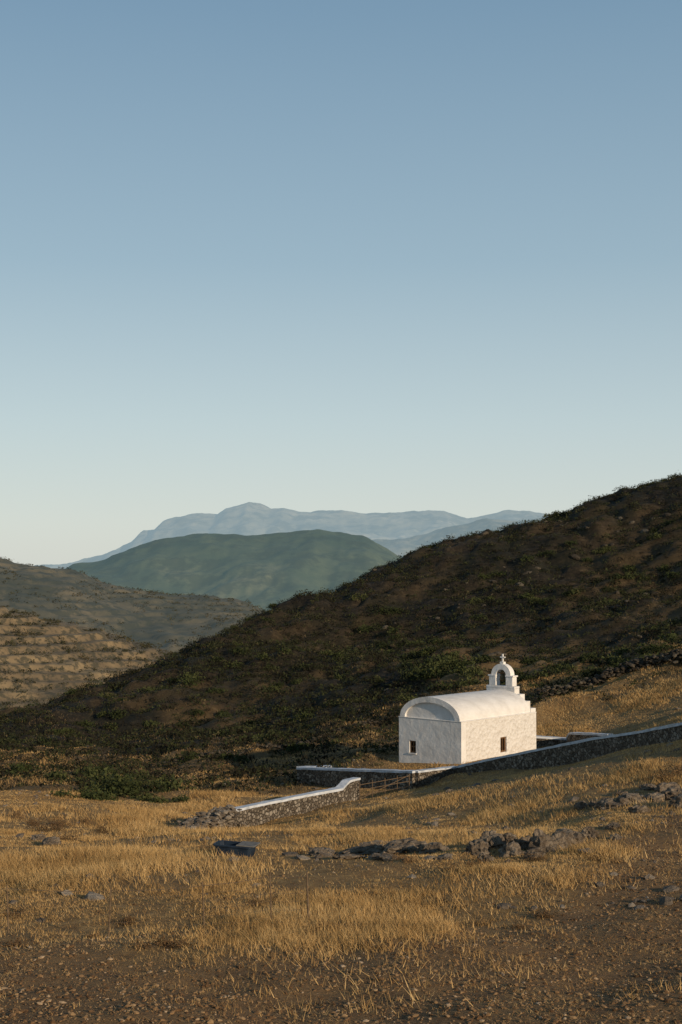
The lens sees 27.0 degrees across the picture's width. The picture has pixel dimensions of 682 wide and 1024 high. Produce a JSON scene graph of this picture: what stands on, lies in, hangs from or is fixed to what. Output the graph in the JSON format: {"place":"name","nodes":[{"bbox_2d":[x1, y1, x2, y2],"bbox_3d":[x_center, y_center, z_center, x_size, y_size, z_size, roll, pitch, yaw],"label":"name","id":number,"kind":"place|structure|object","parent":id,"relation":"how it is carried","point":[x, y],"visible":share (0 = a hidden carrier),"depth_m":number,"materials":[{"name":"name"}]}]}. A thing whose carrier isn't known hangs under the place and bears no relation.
{"place":"outdoors","nodes":[
{"label":"outdoors","id":0,"kind":"place"},
{"bbox_2d":[0,607,170,710],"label":"terraced hill","id":1,"kind":"structure","parent":0,"point":[46,676],"depth_m":393.24,"materials":[{"name":"brown soil"}]},
{"bbox_2d":[0,605,180,708],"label":"hill scrub","id":2,"kind":"object","parent":1,"relation":"on","point":[144,645],"visible":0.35,"depth_m":403.57,"materials":[{"name":"plant"}]},
{"bbox_2d":[0,558,266,651],"bbox_3d":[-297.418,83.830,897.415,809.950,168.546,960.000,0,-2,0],"label":"valley hill","id":3,"kind":"structure","parent":0,"point":[51,584],"depth_m":822.81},
{"bbox_2d":[0,557,269,646],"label":"hill scrub","id":4,"kind":"object","parent":3,"relation":"on","point":[155,592],"visible":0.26,"depth_m":846.90,"materials":[{"name":"green plant"}]},
{"bbox_2d":[65,529,401,609],"bbox_3d":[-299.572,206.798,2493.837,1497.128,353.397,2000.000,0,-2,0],"label":"mountain","id":5,"kind":"structure","parent":0,"point":[263,571],"depth_m":2320.91,"materials":[{"name":"green plant"}]},
{"bbox_2d":[34,502,546,568],"bbox_3d":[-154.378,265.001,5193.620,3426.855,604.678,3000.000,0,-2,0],"label":"mountain","id":6,"kind":"structure","parent":0,"point":[248,518],"depth_m":4987.59,"materials":[{"name":"blue stone"}]},
{"bbox_2d":[0,477,681,1023],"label":"ground","id":7,"kind":"structure","parent":0,"point":[342,873],"depth_m":51.17,"materials":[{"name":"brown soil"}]},
{"bbox_2d":[30,834,61,845],"bbox_3d":[-10.584,11.706,50.614,0.760,0.585,2.810,1,-2,-26],"label":"boulder","id":8,"kind":"object","parent":7,"relation":"on","point":[54,840],"visible":0.77,"depth_m":49.82,"materials":[{"name":"grey stone"}]},
{"bbox_2d":[0,872,308,935],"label":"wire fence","id":9,"kind":"object","parent":7,"relation":"on","point":[270,884],"visible":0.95,"depth_m":28.58,"materials":[{"name":"brown"}]},
{"bbox_2d":[172,804,246,829],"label":"rubble wall","id":10,"kind":"structure","parent":7,"relation":"on","point":[222,816],"depth_m":69.06,"materials":[{"name":"grey stone"}]},
{"bbox_2d":[213,840,260,856],"bbox_3d":[-3.047,9.851,41.264,1.280,0.510,0.700,1,-2,14],"label":"water trough","id":11,"kind":"object","parent":7,"relation":"on","point":[240,849],"visible":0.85,"depth_m":41.03,"materials":[{"name":"grey stone"}]},
{"bbox_2d":[156,709,400,767],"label":"drystone wall","id":12,"kind":"structure","parent":7,"relation":"on","point":[267,746],"depth_m":114.65,"materials":[{"name":"grey stone"}]},
{"bbox_2d":[231,780,359,826],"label":"stonework","id":13,"kind":"object","parent":7,"relation":"on","point":[256,816],"visible":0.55,"depth_m":75.72,"materials":[{"name":"stone"}]},
{"bbox_2d":[235,777,360,810],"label":"coping","id":14,"kind":"object","parent":13,"relation":"on","point":[342,784],"visible":0.9,"depth_m":76.55,"materials":[{"name":"white paint"}]},
{"bbox_2d":[0,644,681,1022],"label":"dry grass","id":15,"kind":"structure","parent":7,"relation":"on","point":[64,872],"depth_m":38.62,"materials":[{"name":"yellow plant"}]},
{"bbox_2d":[0,473,681,796],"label":"scrub","id":16,"kind":"object","parent":7,"relation":"on","point":[5,744],"visible":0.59,"depth_m":160.18,"materials":[{"name":"plant"}]},
{"bbox_2d":[0,474,681,803],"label":"green shrubs","id":17,"kind":"object","parent":7,"relation":"on","point":[114,785],"visible":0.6,"depth_m":142.43,"materials":[{"name":"green plant"}]},
{"bbox_2d":[0,814,681,1023],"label":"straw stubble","id":18,"kind":"object","parent":7,"relation":"on","point":[414,969],"visible":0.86,"depth_m":22.78,"materials":[{"name":"plant"}]},
{"bbox_2d":[0,708,681,921],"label":"field stones","id":19,"kind":"object","parent":7,"relation":"on","point":[662,901],"visible":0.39,"depth_m":37.82,"materials":[{"name":"grey stone"}]},
{"bbox_2d":[0,801,681,1023],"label":"pebbles","id":20,"kind":"object","parent":7,"relation":"on","point":[15,1010],"visible":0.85,"depth_m":21.68,"materials":[{"name":"grey stone"}]},
{"bbox_2d":[1,760,681,950],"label":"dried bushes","id":21,"kind":"object","parent":7,"relation":"on","point":[59,827],"visible":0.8,"depth_m":35.76,"materials":[{"name":"brown plant"}]},
{"bbox_2d":[297,770,414,790],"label":"stone wall","id":22,"kind":"structure","parent":7,"relation":"on","point":[328,778],"depth_m":88.75,"materials":[{"name":"stone"}]},
{"bbox_2d":[296,765,333,767],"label":"coping","id":23,"kind":"object","parent":22,"relation":"on","point":[330,766],"visible":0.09,"depth_m":95.65,"materials":[{"name":"white paint"}]},
{"bbox_2d":[296,767,418,772],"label":"coping","id":24,"kind":"object","parent":22,"relation":"on","point":[358,770],"visible":1,"depth_m":88.92,"materials":[{"name":"white paint"}]},
{"bbox_2d":[309,838,452,860],"bbox_3d":[1.080,10.479,43.773,3.844,1.964,11.302,0,-2,-9],"label":"rock outcrop","id":25,"kind":"object","parent":7,"relation":"on","point":[389,848],"visible":0.77,"depth_m":42.89,"materials":[{"name":"grey stone"}]},
{"bbox_2d":[359,773,409,799],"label":"pole gate","id":26,"kind":"structure","parent":7,"relation":"on","point":[372,782],"depth_m":82.76,"materials":[{"name":"brown wood"}]},
{"bbox_2d":[415,769,455,788],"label":"stonework","id":27,"kind":"object","parent":7,"relation":"on","point":[423,779],"visible":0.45,"depth_m":86.08,"materials":[{"name":"stone"}]},
{"bbox_2d":[412,766,455,772],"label":"coping","id":28,"kind":"object","parent":27,"relation":"on","point":[434,769],"visible":1,"depth_m":86.65,"materials":[{"name":"white paint"}]},
{"bbox_2d":[398,654,535,763],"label":"white chapel","id":29,"kind":"structure","parent":7,"relation":"on","point":[495,718],"depth_m":94.04,"materials":[{"name":"paint"}]},
{"bbox_2d":[345,489,681,690],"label":"hillside rocks","id":30,"kind":"object","parent":7,"relation":"on","point":[577,557],"visible":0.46,"depth_m":215.58,"materials":[{"name":"stone"}]},
{"bbox_2d":[464,826,599,861],"bbox_3d":[5.186,9.417,40.365,2.867,1.125,5.512,-1,-3,29],"label":"rock pile","id":31,"kind":"object","parent":7,"relation":"on","point":[540,841],"visible":0.71,"depth_m":39.98,"materials":[{"name":"grey stone"}]},
{"bbox_2d":[536,734,599,747],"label":"stonework","id":32,"kind":"object","parent":7,"relation":"on","point":[540,742],"visible":0.25,"depth_m":99.20,"materials":[{"name":"stone"}]},
{"bbox_2d":[536,732,612,739],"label":"coping","id":33,"kind":"object","parent":32,"relation":"on","point":[569,733],"visible":0.75,"depth_m":96.21,"materials":[{"name":"white paint"}]},
{"bbox_2d":[456,726,681,772],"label":"stonework","id":34,"kind":"object","parent":7,"relation":"on","point":[573,753],"visible":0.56,"depth_m":77.91,"materials":[{"name":"stone"}]},
{"bbox_2d":[453,722,681,767],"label":"coping","id":35,"kind":"object","parent":34,"relation":"on","point":[595,738],"visible":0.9,"depth_m":77.69,"materials":[{"name":"white paint"}]},
{"bbox_2d":[574,800,596,809],"bbox_3d":[9.246,11.125,53.737,0.993,0.547,0.586,1,-3,-32],"label":"boulder","id":36,"kind":"object","parent":7,"relation":"on","point":[582,804],"visible":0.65,"depth_m":53.52,"materials":[{"name":"grey stone"}]},
{"bbox_2d":[532,649,681,700],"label":"drystone wall","id":37,"kind":"structure","parent":7,"relation":"on","point":[618,671],"depth_m":120.50,"materials":[{"name":"grey stone"}]},
{"bbox_2d":[597,833,621,852],"bbox_3d":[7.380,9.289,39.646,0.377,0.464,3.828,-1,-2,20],"label":"boulder","id":38,"kind":"object","parent":7,"relation":"on","point":[615,836],"visible":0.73,"depth_m":41.22,"materials":[{"name":"grey stone"}]},
{"bbox_2d":[595,782,681,829],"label":"rock outcrop","id":39,"kind":"object","parent":7,"relation":"on","point":[671,791],"visible":0.84,"depth_m":51.55,"materials":[{"name":"grey stone"}]},
{"bbox_2d":[0,0,681,565],"label":"sky","id":40,"kind":"structure","parent":0,"point":[359,256],"materials":[{"name":"blue"}]},
{"bbox_2d":[373,517,545,556],"bbox_3d":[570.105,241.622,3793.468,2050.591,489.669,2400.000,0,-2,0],"label":"mountain","id":41,"kind":"structure","parent":0,"point":[405,546],"depth_m":3711.31,"materials":[{"name":"blue stone"}]}
]}

